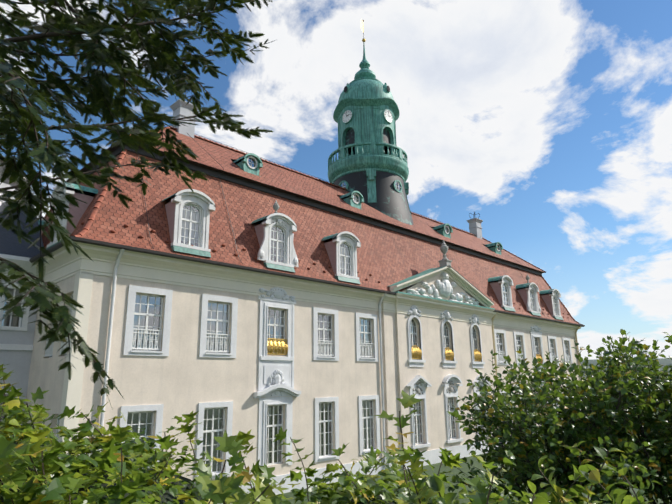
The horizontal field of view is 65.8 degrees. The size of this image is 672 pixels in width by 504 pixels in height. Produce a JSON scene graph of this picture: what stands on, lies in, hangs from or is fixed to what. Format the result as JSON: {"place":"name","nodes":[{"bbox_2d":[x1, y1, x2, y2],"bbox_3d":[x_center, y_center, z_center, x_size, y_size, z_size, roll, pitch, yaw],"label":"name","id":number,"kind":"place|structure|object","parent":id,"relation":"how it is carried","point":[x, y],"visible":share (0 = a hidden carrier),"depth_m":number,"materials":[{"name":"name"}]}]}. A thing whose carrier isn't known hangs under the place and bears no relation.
{"place":"outdoors","nodes":[
{"label":"outdoors","id":0,"kind":"place"},
{"bbox_2d":[0,21,584,471],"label":"palace","id":1,"kind":"structure","parent":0,"point":[15,323],"depth_m":24.85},
{"bbox_2d":[1,198,568,473],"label":"window frames","id":2,"kind":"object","parent":1,"relation":"attached to","point":[217,320],"visible":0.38,"depth_m":24.12,"materials":[{"name":"white wood"}]},
{"bbox_2d":[47,156,561,466],"bbox_3d":[3.750,4.115,37.240,10.335,18.710,45.760,-14,-19,43],"label":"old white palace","id":3,"kind":"object","parent":1,"relation":"attached to","point":[203,203],"visible":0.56,"depth_m":25.36,"materials":[{"name":"white paint"}]},
{"bbox_2d":[47,241,562,319],"bbox_3d":[3.655,3.852,37.398,9.860,0.260,45.820,-14,-19,43],"label":"flashing","id":4,"kind":"object","parent":1,"relation":"attached to","point":[208,254],"visible":0.48,"depth_m":24.35,"materials":[{"name":"metal"}]},
{"bbox_2d":[44,328,570,363],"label":"window railings","id":5,"kind":"object","parent":1,"relation":"attached to","point":[48,351],"visible":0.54,"depth_m":21.67,"materials":[{"name":"white metal"}]},
{"bbox_2d":[35,241,581,457],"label":"cornice","id":6,"kind":"structure","parent":1,"relation":"attached to","point":[63,264],"depth_m":22.05,"materials":[{"name":"beige paint"}]},
{"bbox_2d":[119,285,572,503],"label":"window surrounds","id":7,"kind":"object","parent":1,"relation":"attached to","point":[275,376],"depth_m":24.07,"materials":[{"name":"grey stone"}]},
{"bbox_2d":[342,110,392,122],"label":"clock faces","id":8,"kind":"object","parent":1,"relation":"attached to","point":[387,116],"visible":0.27,"depth_m":40.31,"materials":[{"name":"white"}]},
{"bbox_2d":[334,128,413,224],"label":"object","id":9,"kind":"object","parent":1,"relation":"attached to","point":[391,202],"visible":0.27,"depth_m":37.91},
{"bbox_2d":[267,20,542,362],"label":"gilded ornaments","id":10,"kind":"object","parent":1,"relation":"attached to","point":[276,345],"visible":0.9,"depth_m":30.57},
{"bbox_2d":[38,42,552,309],"bbox_3d":[3.630,-6.905,39.955,10.460,22.890,45.760,-14,-19,43],"label":"copper roofing","id":11,"kind":"object","parent":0,"point":[366,99],"visible":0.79,"depth_m":39.48,"materials":[{"name":"green metal"}]},
{"bbox_2d":[45,86,547,294],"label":"round window","id":12,"kind":"structure","parent":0,"point":[349,149],"depth_m":40.85,"materials":[{"name":"green metal"}]},
{"bbox_2d":[21,274,579,482],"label":"palace wall","id":13,"kind":"structure","parent":0,"point":[183,377],"depth_m":23.00,"materials":[{"name":"beige paint"}]},
{"bbox_2d":[41,129,577,323],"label":"palace tiles","id":14,"kind":"object","parent":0,"point":[386,257],"visible":0.33,"depth_m":27.75,"materials":[{"name":"red tile"}]},
{"bbox_2d":[41,193,552,314],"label":"dormers","id":15,"kind":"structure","parent":14,"relation":"on","point":[76,213],"depth_m":24.62,"materials":[{"name":"red tile"}]},
{"bbox_2d":[43,222,568,317],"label":"snow guards","id":16,"kind":"object","parent":14,"relation":"on","point":[167,241],"visible":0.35,"depth_m":23.05,"materials":[{"name":"metal"}]},
{"bbox_2d":[44,126,582,324],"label":"ridge tiles","id":17,"kind":"object","parent":14,"relation":"on","point":[86,228],"visible":0.5,"depth_m":29.98,"materials":[{"name":"red tile"}]},
{"bbox_2d":[170,99,482,238],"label":"chimney","id":18,"kind":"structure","parent":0,"point":[180,108],"depth_m":29.18,"materials":[{"name":"grey paint"}]},
{"bbox_2d":[0,0,671,359],"label":"sky","id":19,"kind":"structure","parent":0,"point":[548,121],"materials":[{"name":"blue"}]},
{"bbox_2d":[277,358,671,503],"bbox_3d":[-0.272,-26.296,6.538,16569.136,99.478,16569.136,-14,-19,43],"label":"bush","id":20,"kind":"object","parent":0,"point":[465,469],"depth_m":9.62,"materials":[{"name":"green plant"}]},
{"bbox_2d":[0,180,38,426],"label":"chapel wall","id":21,"kind":"structure","parent":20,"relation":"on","point":[18,362],"depth_m":20.33,"materials":[{"name":"grey paint"}]},
{"bbox_2d":[0,160,40,397],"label":"neighbouring building","id":22,"kind":"structure","parent":21,"relation":"attached to","point":[25,263],"depth_m":20.56,"materials":[{"name":"grey paint"}]},
{"bbox_2d":[0,155,43,257],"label":"neighbouring building roof","id":23,"kind":"structure","parent":21,"relation":"on","point":[10,244],"depth_m":21.32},
{"bbox_2d":[0,0,274,409],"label":"tree","id":24,"kind":"object","parent":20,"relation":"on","point":[147,140],"depth_m":3.49,"materials":[{"name":"green plant"}]},
{"bbox_2d":[0,364,531,503],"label":"hedge maple","id":25,"kind":"object","parent":20,"relation":"on","point":[225,489],"visible":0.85,"depth_m":2.29,"materials":[{"name":"green plant"}]},
{"bbox_2d":[0,367,650,503],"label":"hedge","id":26,"kind":"object","parent":20,"relation":"on","point":[592,477],"depth_m":2.61,"materials":[{"name":"green plant"}]},
{"bbox_2d":[440,337,669,503],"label":"shrub","id":27,"kind":"object","parent":20,"relation":"on","point":[521,446],"depth_m":4.98,"materials":[{"name":"green plant"}]},
{"bbox_2d":[487,340,671,501],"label":"shrub","id":28,"kind":"object","parent":20,"relation":"on","point":[556,361],"depth_m":6.45,"materials":[{"name":"green plant"}]},
{"bbox_2d":[530,328,671,503],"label":"shrub","id":29,"kind":"object","parent":20,"relation":"on","point":[663,451],"depth_m":5.35,"materials":[{"name":"green plant"}]},
{"bbox_2d":[491,312,580,376],"bbox_3d":[17.317,10.168,42.674,0.619,9.217,16.074,-14,-19,43],"label":"downspout","id":30,"kind":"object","parent":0,"point":[495,360],"depth_m":38.09,"materials":[{"name":"yellow paint"}]}
]}

